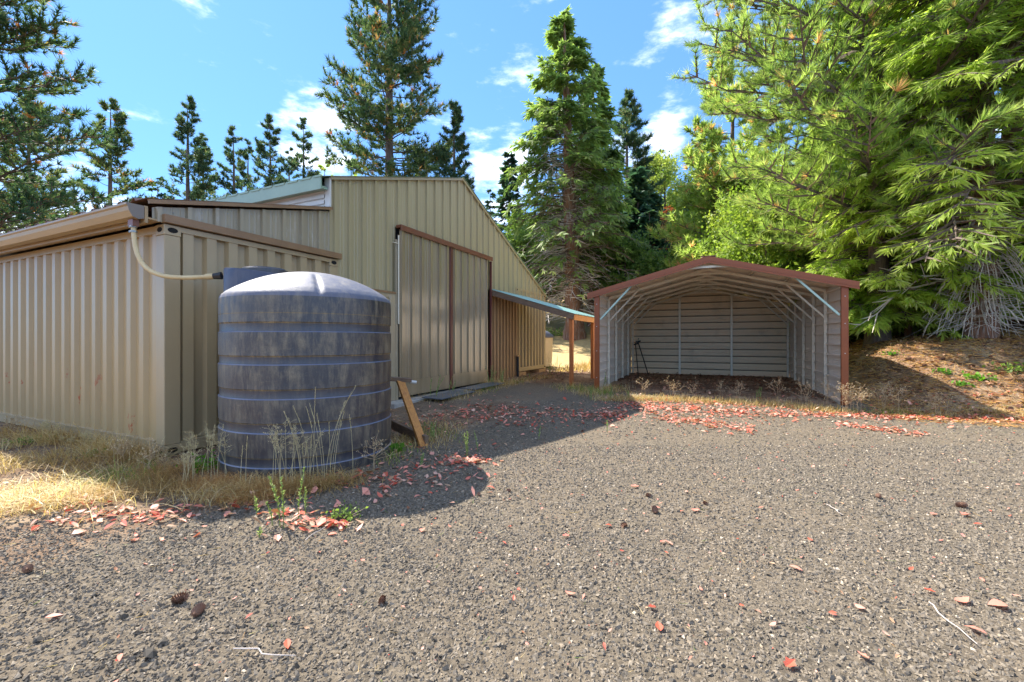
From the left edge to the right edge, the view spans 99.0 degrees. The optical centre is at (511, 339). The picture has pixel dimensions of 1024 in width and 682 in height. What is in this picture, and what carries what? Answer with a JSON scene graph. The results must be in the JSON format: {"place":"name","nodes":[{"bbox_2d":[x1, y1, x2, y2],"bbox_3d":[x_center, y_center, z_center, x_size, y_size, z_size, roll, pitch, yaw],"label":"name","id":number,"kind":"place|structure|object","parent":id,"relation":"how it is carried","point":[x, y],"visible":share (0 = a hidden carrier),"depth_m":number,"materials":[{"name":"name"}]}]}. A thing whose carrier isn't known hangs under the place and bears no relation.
{"place":"outdoors","nodes":[
{"label":"outdoors","id":0,"kind":"place"},
{"bbox_2d":[0,0,1001,232],"label":"sky","id":1,"kind":"structure","parent":0,"point":[241,62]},
{"bbox_2d":[0,296,1023,681],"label":"ground","id":2,"kind":"structure","parent":0,"point":[544,390],"depth_m":2.82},
{"bbox_2d":[3,414,27,430],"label":"weed","id":3,"kind":"object","parent":2,"relation":"on","point":[11,424],"visible":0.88,"depth_m":5.98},
{"bbox_2d":[22,564,33,572],"bbox_3d":[-2.707,1.278,2.442,0.045,0.045,0.067,11,-24,-40],"label":"pine cone","id":4,"kind":"object","parent":2,"relation":"on","point":[27,568],"visible":1,"depth_m":2.43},
{"bbox_2d":[1,433,54,444],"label":"green plant","id":5,"kind":"object","parent":2,"relation":"on","point":[30,440],"visible":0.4,"depth_m":5.50,"materials":[{"name":"green plant"}]},
{"bbox_2d":[0,93,76,232],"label":"pine tree","id":6,"kind":"object","parent":2,"relation":"on","point":[16,160],"visible":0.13,"depth_m":25.86,"materials":[{"name":"green plant"}]},
{"bbox_2d":[34,419,61,431],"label":"weed","id":7,"kind":"object","parent":2,"relation":"on","point":[47,426],"visible":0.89,"depth_m":5.68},
{"bbox_2d":[0,0,121,232],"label":"pine tree","id":8,"kind":"object","parent":2,"relation":"on","point":[25,201],"visible":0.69,"depth_m":14.80,"materials":[{"name":"green plant"}]},
{"bbox_2d":[59,431,96,452],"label":"weed","id":9,"kind":"object","parent":2,"relation":"on","point":[85,434],"visible":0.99,"depth_m":5.05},
{"bbox_2d":[62,96,157,213],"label":"pine tree","id":10,"kind":"object","parent":2,"relation":"on","point":[121,133],"visible":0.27,"depth_m":29.70,"materials":[{"name":"green plant"}]},
{"bbox_2d":[94,431,135,464],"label":"weed","id":11,"kind":"object","parent":2,"relation":"on","point":[121,443],"visible":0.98,"depth_m":4.49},
{"bbox_2d":[143,648,157,657],"bbox_3d":[-1.475,1.272,1.782,0.053,0.024,0.053,0,0,-17],"label":"stone","id":12,"kind":"object","parent":2,"relation":"on","point":[151,652],"visible":1,"depth_m":1.77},
{"bbox_2d":[129,438,172,474],"bbox_3d":[-3.451,1.113,4.199,0.414,0.368,0.208,0,0,0],"label":"weed","id":13,"kind":"object","parent":2,"relation":"on","point":[150,456],"visible":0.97,"depth_m":4.18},
{"bbox_2d":[146,176,167,198],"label":"fir tree","id":14,"kind":"object","parent":2,"relation":"on","point":[161,195],"visible":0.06,"depth_m":51.90,"materials":[{"name":"green plant"}]},
{"bbox_2d":[0,422,323,517],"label":"rusty grass","id":15,"kind":"structure","parent":2,"relation":"on","point":[218,479],"depth_m":3.74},
{"bbox_2d":[0,224,337,455],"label":"shipping container","id":16,"kind":"object","parent":2,"relation":"on","point":[103,334],"visible":0.78,"depth_m":5.42,"materials":[{"name":"metal"}]},
{"bbox_2d":[171,591,189,604],"bbox_3d":[-1.646,1.278,2.160,0.075,0.051,0.051,-15,-11,-5],"label":"pine cone","id":17,"kind":"object","parent":2,"relation":"on","point":[179,598],"visible":1,"depth_m":2.15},
{"bbox_2d":[157,94,218,200],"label":"pine tree","id":18,"kind":"object","parent":2,"relation":"on","point":[185,128],"visible":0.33,"depth_m":39.69,"materials":[{"name":"green plant"}]},
{"bbox_2d":[175,446,204,488],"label":"weed","id":19,"kind":"object","parent":2,"relation":"on","point":[184,459],"visible":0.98,"depth_m":3.84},
{"bbox_2d":[0,415,385,534],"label":"dry grass","id":20,"kind":"structure","parent":2,"relation":"on","point":[116,484],"depth_m":3.89,"materials":[{"name":"plant"}]},
{"bbox_2d":[176,449,219,472],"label":"green plant","id":21,"kind":"object","parent":2,"relation":"on","point":[207,461],"visible":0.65,"depth_m":4.36,"materials":[{"name":"green plant"}]},
{"bbox_2d":[190,602,205,616],"bbox_3d":[-1.483,1.276,2.062,0.048,0.048,0.071,3,-3,-10],"label":"pine cone","id":22,"kind":"object","parent":2,"relation":"on","point":[198,609],"visible":1,"depth_m":2.05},
{"bbox_2d":[183,421,218,477],"bbox_3d":[-2.857,1.022,3.957,0.281,0.554,0.318,0,0,0],"label":"weed","id":23,"kind":"object","parent":2,"relation":"on","point":[193,464],"visible":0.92,"depth_m":4.00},
{"bbox_2d":[182,132,221,199],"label":"pine tree","id":24,"kind":"object","parent":2,"relation":"on","point":[215,187],"visible":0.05,"depth_m":45.77,"materials":[{"name":"green plant"}]},
{"bbox_2d":[205,171,227,197],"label":"pine tree","id":25,"kind":"object","parent":2,"relation":"on","point":[215,172],"visible":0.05,"depth_m":61.86,"materials":[{"name":"green plant"}]},
{"bbox_2d":[206,422,231,477],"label":"weed","id":26,"kind":"object","parent":2,"relation":"on","point":[216,446],"visible":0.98,"depth_m":3.96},
{"bbox_2d":[211,124,250,194],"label":"pine tree","id":27,"kind":"object","parent":2,"relation":"on","point":[229,154],"visible":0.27,"depth_m":44.65,"materials":[{"name":"green plant"}]},
{"bbox_2d":[235,138,261,191],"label":"pine tree","id":28,"kind":"object","parent":2,"relation":"on","point":[247,158],"visible":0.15,"depth_m":49.81,"materials":[{"name":"green plant"}]},
{"bbox_2d":[233,648,295,655],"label":"twig","id":29,"kind":"object","parent":2,"relation":"on","point":[265,653],"visible":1,"depth_m":1.78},
{"bbox_2d":[244,113,289,190],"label":"pine tree","id":30,"kind":"object","parent":2,"relation":"on","point":[261,147],"visible":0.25,"depth_m":41.52,"materials":[{"name":"green plant"}]},
{"bbox_2d":[268,476,285,528],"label":"weed","id":31,"kind":"object","parent":2,"relation":"on","point":[275,493],"visible":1,"depth_m":3.01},
{"bbox_2d":[262,426,303,481],"bbox_3d":[-2.080,1.029,3.842,0.402,0.548,0.336,0,0,25],"label":"weed","id":32,"kind":"object","parent":2,"relation":"on","point":[275,434],"visible":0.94,"depth_m":3.85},
{"bbox_2d":[277,147,300,179],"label":"pine tree","id":33,"kind":"object","parent":2,"relation":"on","point":[289,170],"visible":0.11,"depth_m":51.85,"materials":[{"name":"green plant"}]},
{"bbox_2d":[0,174,593,408],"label":"metal barn","id":34,"kind":"structure","parent":2,"relation":"on","point":[433,260],"depth_m":8.54,"materials":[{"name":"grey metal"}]},
{"bbox_2d":[129,225,222,279],"bbox_3d":[-3.623,-0.935,4.696,0.964,0.585,0.106,0,0,-4],"label":"overflow hose","id":35,"kind":"object","parent":34,"relation":"hanging from","point":[133,231],"visible":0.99,"depth_m":4.66,"materials":[{"name":"plastic"}]},
{"bbox_2d":[399,229,449,396],"bbox_3d":[-1.757,-0.505,9.073,0.042,3.190,1.745,0,0,25],"label":"door","id":36,"kind":"structure","parent":34,"relation":"in","point":[423,263],"depth_m":8.97,"materials":[{"name":"beige metal"}]},
{"bbox_2d":[453,248,487,387],"bbox_3d":[-0.984,-0.505,10.696,0.042,3.190,1.670,0,0,26],"label":"door","id":37,"kind":"structure","parent":34,"relation":"in","point":[470,272],"depth_m":10.57,"materials":[{"name":"beige metal"}]},
{"bbox_2d":[272,418,323,486],"bbox_3d":[-1.923,0.986,3.914,0.269,0.638,0.416,0,0,42],"label":"weed","id":38,"kind":"object","parent":2,"relation":"on","point":[293,433],"visible":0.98,"depth_m":3.84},
{"bbox_2d":[297,467,304,518],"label":"weed","id":39,"kind":"object","parent":2,"relation":"on","point":[299,494],"visible":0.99,"depth_m":3.18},
{"bbox_2d":[293,434,311,479],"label":"weed","id":40,"kind":"object","parent":2,"relation":"on","point":[303,453],"visible":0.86,"depth_m":3.93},
{"bbox_2d":[285,116,321,177],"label":"pine tree","id":41,"kind":"object","parent":2,"relation":"on","point":[297,162],"visible":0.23,"depth_m":45.62,"materials":[{"name":"green plant"}]},
{"bbox_2d":[218,266,390,478],"bbox_3d":[-2.277,0.261,4.950,1.754,2.118,1.754,0,0,0],"label":"water tank","id":42,"kind":"object","parent":2,"relation":"on","point":[287,341],"visible":1,"depth_m":4.19,"materials":[{"name":"black plastic"}]},
{"bbox_2d":[283,385,355,481],"bbox_3d":[-1.757,0.856,3.996,0.629,0.898,0.284,0,0,-20],"label":"weed","id":43,"kind":"object","parent":2,"relation":"on","point":[317,434],"visible":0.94,"depth_m":4.04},
{"bbox_2d":[317,163,333,175],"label":"pine tree","id":44,"kind":"object","parent":2,"relation":"on","point":[321,167],"visible":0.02,"depth_m":49.82,"materials":[{"name":"green plant"}]},
{"bbox_2d":[317,411,352,477],"bbox_3d":[-1.672,0.979,4.097,0.131,0.649,0.370,0,0,32],"label":"weed","id":45,"kind":"object","parent":2,"relation":"on","point":[340,424],"visible":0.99,"depth_m":4.09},
{"bbox_2d":[321,499,368,526],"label":"green plant","id":46,"kind":"object","parent":2,"relation":"on","point":[347,515],"visible":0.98,"depth_m":3.15,"materials":[{"name":"green plant"}]},
{"bbox_2d":[356,432,400,470],"bbox_3d":[-1.302,1.095,4.359,0.286,0.416,0.395,0,0,38],"label":"weed","id":47,"kind":"object","parent":2,"relation":"on","point":[381,448],"visible":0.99,"depth_m":4.33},
{"bbox_2d":[314,0,455,176],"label":"pine tree","id":48,"kind":"object","parent":2,"relation":"on","point":[409,31],"visible":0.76,"depth_m":35.92,"materials":[{"name":"green plant"}]},
{"bbox_2d":[389,442,411,454],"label":"green plant","id":49,"kind":"object","parent":2,"relation":"on","point":[393,445],"visible":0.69,"depth_m":5.04,"materials":[{"name":"green plant"}]},
{"bbox_2d":[390,377,428,446],"bbox_3d":[-1.378,0.906,5.756,1.030,0.840,0.436,0,0,35],"label":"plank frame","id":50,"kind":"object","parent":2,"relation":"on","point":[417,433],"visible":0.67,"depth_m":5.64,"materials":[{"name":"brown"}]},
{"bbox_2d":[390,389,466,408],"bbox_3d":[-2.660,1.212,10.454,3.340,0.135,4.350,0,0,25],"label":"door slab","id":51,"kind":"structure","parent":2,"relation":"on","point":[398,403],"depth_m":8.38,"materials":[{"name":"concrete"}]},
{"bbox_2d":[422,389,475,399],"bbox_3d":[-1.260,1.113,8.928,0.460,0.023,1.300,2,1,25],"label":"steel plate","id":52,"kind":"object","parent":2,"relation":"on","point":[440,396],"visible":0.96,"depth_m":8.79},
{"bbox_2d":[432,100,476,193],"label":"pine tree","id":53,"kind":"object","parent":2,"relation":"on","point":[458,142],"visible":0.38,"depth_m":37.45,"materials":[{"name":"green plant"}]},
{"bbox_2d":[460,382,503,389],"bbox_3d":[-0.667,1.076,10.262,0.380,0.020,1.480,2,1,25],"label":"steel plate","id":54,"kind":"object","parent":2,"relation":"on","point":[480,386],"visible":0.91,"depth_m":10.16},
{"bbox_2d":[484,189,497,222],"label":"fir tree","id":55,"kind":"object","parent":2,"relation":"on","point":[490,207],"visible":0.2,"depth_m":61.82,"materials":[{"name":"green plant"}]},
{"bbox_2d":[492,151,523,237],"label":"fir tree","id":56,"kind":"object","parent":2,"relation":"on","point":[504,184],"visible":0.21,"depth_m":39.59,"materials":[{"name":"green plant"}]},
{"bbox_2d":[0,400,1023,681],"bbox_3d":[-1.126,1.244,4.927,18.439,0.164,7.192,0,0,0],"label":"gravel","id":57,"kind":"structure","parent":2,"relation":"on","point":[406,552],"depth_m":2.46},
{"bbox_2d":[1,411,1022,681],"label":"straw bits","id":58,"kind":"object","parent":2,"relation":"on","point":[565,531],"visible":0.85,"depth_m":2.92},
{"bbox_2d":[0,367,1023,681],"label":"fallen leaves","id":59,"kind":"object","parent":2,"relation":"on","point":[320,521],"depth_m":4.70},
{"bbox_2d":[505,226,554,298],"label":"maple tree","id":60,"kind":"object","parent":2,"relation":"on","point":[514,242],"visible":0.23,"depth_m":29.41,"materials":[{"name":"green plant"}]},
{"bbox_2d":[519,368,545,375],"bbox_3d":[0.298,1.143,14.544,0.960,0.275,2.520,0,0,25],"label":"timber skid","id":61,"kind":"object","parent":2,"relation":"on","point":[533,370],"visible":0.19,"depth_m":14.83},
{"bbox_2d":[488,287,545,371],"bbox_3d":[-4.841,-0.295,16.973,12.202,2.590,2.472,0,0,25],"label":"shipping container","id":62,"kind":"object","parent":61,"relation":"on","point":[532,337],"visible":0.19,"depth_m":14.37,"materials":[{"name":"metal"}]},
{"bbox_2d":[503,208,587,302],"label":"maple tree","id":63,"kind":"object","parent":2,"relation":"on","point":[512,228],"visible":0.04,"depth_m":36.54,"materials":[{"name":"green plant"}]},
{"bbox_2d":[545,331,553,366],"bbox_3d":[0.800,0.290,17.200,1.680,1.460,1.680,0,0,0],"label":"water tank","id":64,"kind":"object","parent":2,"relation":"on","point":[549,337],"visible":0.23,"depth_m":16.69,"materials":[{"name":"beige"}]},
{"bbox_2d":[546,327,562,335],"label":"bush","id":65,"kind":"object","parent":2,"relation":"on","point":[558,334],"visible":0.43,"depth_m":25.80,"materials":[{"name":"green plant"}]},
{"bbox_2d":[497,5,650,340],"bbox_3d":[3.374,-9.306,24.833,8.838,19.087,8.659,0,0,0],"label":"cedar tree","id":66,"kind":"object","parent":2,"relation":"on","point":[559,117],"visible":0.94,"depth_m":24.37,"materials":[{"name":"green plant"}]},
{"bbox_2d":[550,63,639,326],"bbox_3d":[5.474,-9.591,29.664,6.635,17.788,6.698,0,0,0],"label":"cedar tree","id":67,"kind":"object","parent":2,"relation":"on","point":[609,115],"visible":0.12,"depth_m":28.99,"materials":[{"name":"green plant"}]},
{"bbox_2d":[580,229,672,329],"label":"maple tree","id":68,"kind":"object","parent":2,"relation":"on","point":[648,262],"visible":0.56,"depth_m":25.88,"materials":[{"name":"green plant"}]},
{"bbox_2d":[604,88,665,271],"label":"pine tree","id":69,"kind":"object","parent":2,"relation":"on","point":[632,140],"visible":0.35,"depth_m":33.52,"materials":[{"name":"green plant"}]},
{"bbox_2d":[618,165,666,272],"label":"fir tree","id":70,"kind":"object","parent":2,"relation":"on","point":[639,176],"visible":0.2,"depth_m":30.55,"materials":[{"name":"green plant"}]},
{"bbox_2d":[636,210,670,271],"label":"fir tree","id":71,"kind":"object","parent":2,"relation":"on","point":[646,218],"visible":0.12,"depth_m":28.73,"materials":[{"name":"green plant"}]},
{"bbox_2d":[647,191,672,247],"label":"fir tree","id":72,"kind":"object","parent":2,"relation":"on","point":[657,198],"visible":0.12,"depth_m":32.41,"materials":[{"name":"green plant"}]},
{"bbox_2d":[653,206,675,266],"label":"fir tree","id":73,"kind":"object","parent":2,"relation":"on","point":[665,225],"visible":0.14,"depth_m":28.41,"materials":[{"name":"green plant"}]},
{"bbox_2d":[643,149,703,241],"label":"maple tree","id":74,"kind":"object","parent":2,"relation":"on","point":[660,165],"visible":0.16,"depth_m":36.80,"materials":[{"name":"green plant"}]},
{"bbox_2d":[666,229,686,267],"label":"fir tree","id":75,"kind":"object","parent":2,"relation":"on","point":[669,254],"depth_m":27.49,"materials":[{"name":"green plant"}]},
{"bbox_2d":[666,215,699,265],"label":"maple tree","id":76,"kind":"object","parent":2,"relation":"on","point":[678,258],"depth_m":24.10,"materials":[{"name":"green plant"}]},
{"bbox_2d":[664,168,726,243],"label":"maple tree","id":77,"kind":"object","parent":2,"relation":"on","point":[671,202],"visible":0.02,"depth_m":35.67,"materials":[{"name":"green plant"}]},
{"bbox_2d":[368,374,1023,468],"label":"weed fringe","id":78,"kind":"object","parent":2,"relation":"on","point":[692,399],"visible":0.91,"depth_m":8.10,"materials":[{"name":"plant"}]},
{"bbox_2d":[646,39,795,266],"bbox_3d":[9.789,-6.288,19.454,6.870,15.011,6.924,0,0,0],"label":"pine tree","id":79,"kind":"object","parent":2,"relation":"on","point":[713,140],"visible":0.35,"depth_m":19.08,"materials":[{"name":"green plant"}]},
{"bbox_2d":[587,255,859,404],"bbox_3d":[5.083,-0.251,11.419,4.992,2.921,5.542,0,0,23],"label":"carport","id":80,"kind":"object","parent":2,"relation":"on","point":[709,315],"visible":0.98,"depth_m":12.45,"materials":[{"name":"white"}]},
{"bbox_2d":[668,166,786,261],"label":"maple tree","id":81,"kind":"object","parent":2,"relation":"on","point":[711,202],"visible":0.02,"depth_m":19.89,"materials":[{"name":"green plant"}]},
{"bbox_2d":[682,194,790,362],"bbox_3d":[9.696,-2.186,17.252,5.554,7.181,5.637,0,0,0],"label":"maple tree","id":82,"kind":"object","parent":2,"relation":"on","point":[721,243],"visible":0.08,"depth_m":17.02,"materials":[{"name":"green plant"}]},
{"bbox_2d":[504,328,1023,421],"bbox_3d":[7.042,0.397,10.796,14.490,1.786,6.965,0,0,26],"label":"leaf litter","id":83,"kind":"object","parent":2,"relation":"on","point":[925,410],"visible":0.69,"depth_m":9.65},
{"bbox_2d":[698,170,836,351],"bbox_3d":[9.044,-2.249,15.357,5.088,7.314,5.076,0,0,0],"label":"maple tree","id":84,"kind":"object","parent":2,"relation":"on","point":[748,217],"visible":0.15,"depth_m":14.58,"materials":[{"name":"green plant"}]},
{"bbox_2d":[783,656,795,666],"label":"fallen leaf","id":85,"kind":"object","parent":2,"relation":"on","point":[788,662],"visible":1,"depth_m":1.74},
{"bbox_2d":[786,379,815,403],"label":"weed","id":86,"kind":"object","parent":2,"relation":"on","point":[808,392],"visible":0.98,"depth_m":8.01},
{"bbox_2d":[816,374,835,407],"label":"weed","id":87,"kind":"object","parent":2,"relation":"on","point":[825,389],"visible":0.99,"depth_m":7.80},
{"bbox_2d":[762,72,899,348],"bbox_3d":[10.845,-4.143,14.662,4.690,10.004,4.565,0,0,0],"label":"cedar tree","id":88,"kind":"object","parent":2,"relation":"on","point":[784,257],"visible":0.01,"depth_m":14.51,"materials":[{"name":"green plant"}]},
{"bbox_2d":[668,0,1023,348],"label":"pine tree","id":89,"kind":"object","parent":2,"relation":"on","point":[795,104],"visible":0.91,"depth_m":10.57,"materials":[{"name":"green plant"}]},
{"bbox_2d":[834,382,863,413],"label":"weed","id":90,"kind":"object","parent":2,"relation":"on","point":[846,404],"visible":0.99,"depth_m":7.41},
{"bbox_2d":[831,382,872,410],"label":"weed","id":91,"kind":"object","parent":2,"relation":"on","point":[860,388],"visible":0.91,"depth_m":7.40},
{"bbox_2d":[771,0,942,335],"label":"cedar tree","id":92,"kind":"object","parent":2,"relation":"on","point":[846,27],"visible":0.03,"depth_m":14.97,"materials":[{"name":"green plant"}]},
{"bbox_2d":[867,382,896,409],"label":"weed","id":93,"kind":"object","parent":2,"relation":"on","point":[882,393],"visible":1,"depth_m":7.58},
{"bbox_2d":[879,349,901,355],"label":"seedling","id":94,"kind":"object","parent":2,"relation":"on","point":[891,353],"visible":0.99,"depth_m":9.81,"materials":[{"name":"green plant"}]},
{"bbox_2d":[819,185,964,335],"bbox_3d":[10.412,-2.169,12.308,3.740,4.982,3.746,0,0,0],"label":"cedar tree","id":95,"kind":"object","parent":2,"relation":"on","point":[869,299],"visible":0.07,"depth_m":11.22,"materials":[{"name":"green plant"}]},
{"bbox_2d":[849,268,938,341],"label":"fir tree","id":96,"kind":"object","parent":2,"relation":"on","point":[859,338],"depth_m":13.25,"materials":[{"name":"green plant"}]},
{"bbox_2d":[886,384,907,410],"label":"weed","id":97,"kind":"object","parent":2,"relation":"on","point":[897,398],"visible":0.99,"depth_m":7.41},
{"bbox_2d":[792,99,1023,341],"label":"cedar tree","id":98,"kind":"object","parent":2,"relation":"on","point":[843,268],"visible":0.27,"depth_m":10.70,"materials":[{"name":"green plant"}]},
{"bbox_2d":[795,0,1023,339],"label":"cedar tree","id":99,"kind":"object","parent":2,"relation":"on","point":[980,212],"visible":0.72,"depth_m":9.34,"materials":[{"name":"green plant"}]},
{"bbox_2d":[853,188,965,336],"bbox_3d":[10.865,-2.162,12.047,2.931,4.820,3.250,0,0,0],"label":"cedar tree","id":100,"kind":"object","parent":2,"relation":"on","point":[908,326],"visible":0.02,"depth_m":11.31,"materials":[{"name":"green plant"}]},
{"bbox_2d":[913,390,952,413],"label":"weed","id":101,"kind":"object","parent":2,"relation":"on","point":[937,397],"visible":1,"depth_m":7.20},
{"bbox_2d":[849,325,1023,427],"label":"needle litter","id":102,"kind":"object","parent":2,"relation":"on","point":[915,337],"visible":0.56,"depth_m":8.66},
{"bbox_2d":[852,0,1023,328],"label":"cedar tree","id":103,"kind":"object","parent":2,"relation":"on","point":[1015,147],"visible":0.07,"depth_m":10.66,"materials":[{"name":"green plant"}]},
{"bbox_2d":[932,367,953,374],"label":"seedling","id":104,"kind":"object","parent":2,"relation":"on","point":[939,369],"visible":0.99,"depth_m":8.46,"materials":[{"name":"green plant"}]},
{"bbox_2d":[929,602,976,643],"bbox_3d":[1.987,1.276,1.985,0.018,0.010,0.305,0,0,15],"label":"twig","id":105,"kind":"object","parent":2,"relation":"on","point":[950,622],"visible":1,"depth_m":1.98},
{"bbox_2d":[955,501,967,507],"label":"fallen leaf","id":106,"kind":"object","parent":2,"relation":"on","point":[963,504],"visible":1,"depth_m":3.38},
{"bbox_2d":[954,596,968,601],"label":"fallen leaf","id":107,"kind":"object","parent":2,"relation":"on","point":[963,599],"visible":1,"depth_m":2.16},
{"bbox_2d":[951,380,974,387],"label":"seedling","id":108,"kind":"object","parent":2,"relation":"on","point":[961,383],"visible":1,"depth_m":7.96,"materials":[{"name":"green plant"}]},
{"bbox_2d":[916,167,1023,334],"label":"cedar tree","id":109,"kind":"object","parent":2,"relation":"on","point":[1014,301],"visible":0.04,"depth_m":10.93,"materials":[{"name":"green plant"}]},
{"bbox_2d":[961,370,997,380],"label":"seedling","id":110,"kind":"object","parent":2,"relation":"on","point":[978,375],"visible":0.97,"depth_m":8.06,"materials":[{"name":"green plant"}]},
{"bbox_2d":[988,599,1007,605],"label":"fallen leaf","id":111,"kind":"object","parent":2,"relation":"on","point":[997,602],"visible":1,"depth_m":2.13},
{"bbox_2d":[982,361,1023,373],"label":"seedling","id":112,"kind":"object","parent":2,"relation":"on","point":[1017,368],"visible":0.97,"depth_m":8.18,"materials":[{"name":"green plant"}]},
{"bbox_2d":[547,326,631,372],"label":"hill grass","id":113,"kind":"structure","parent":0,"point":[583,368],"depth_m":15.58,"materials":[{"name":"plant"}]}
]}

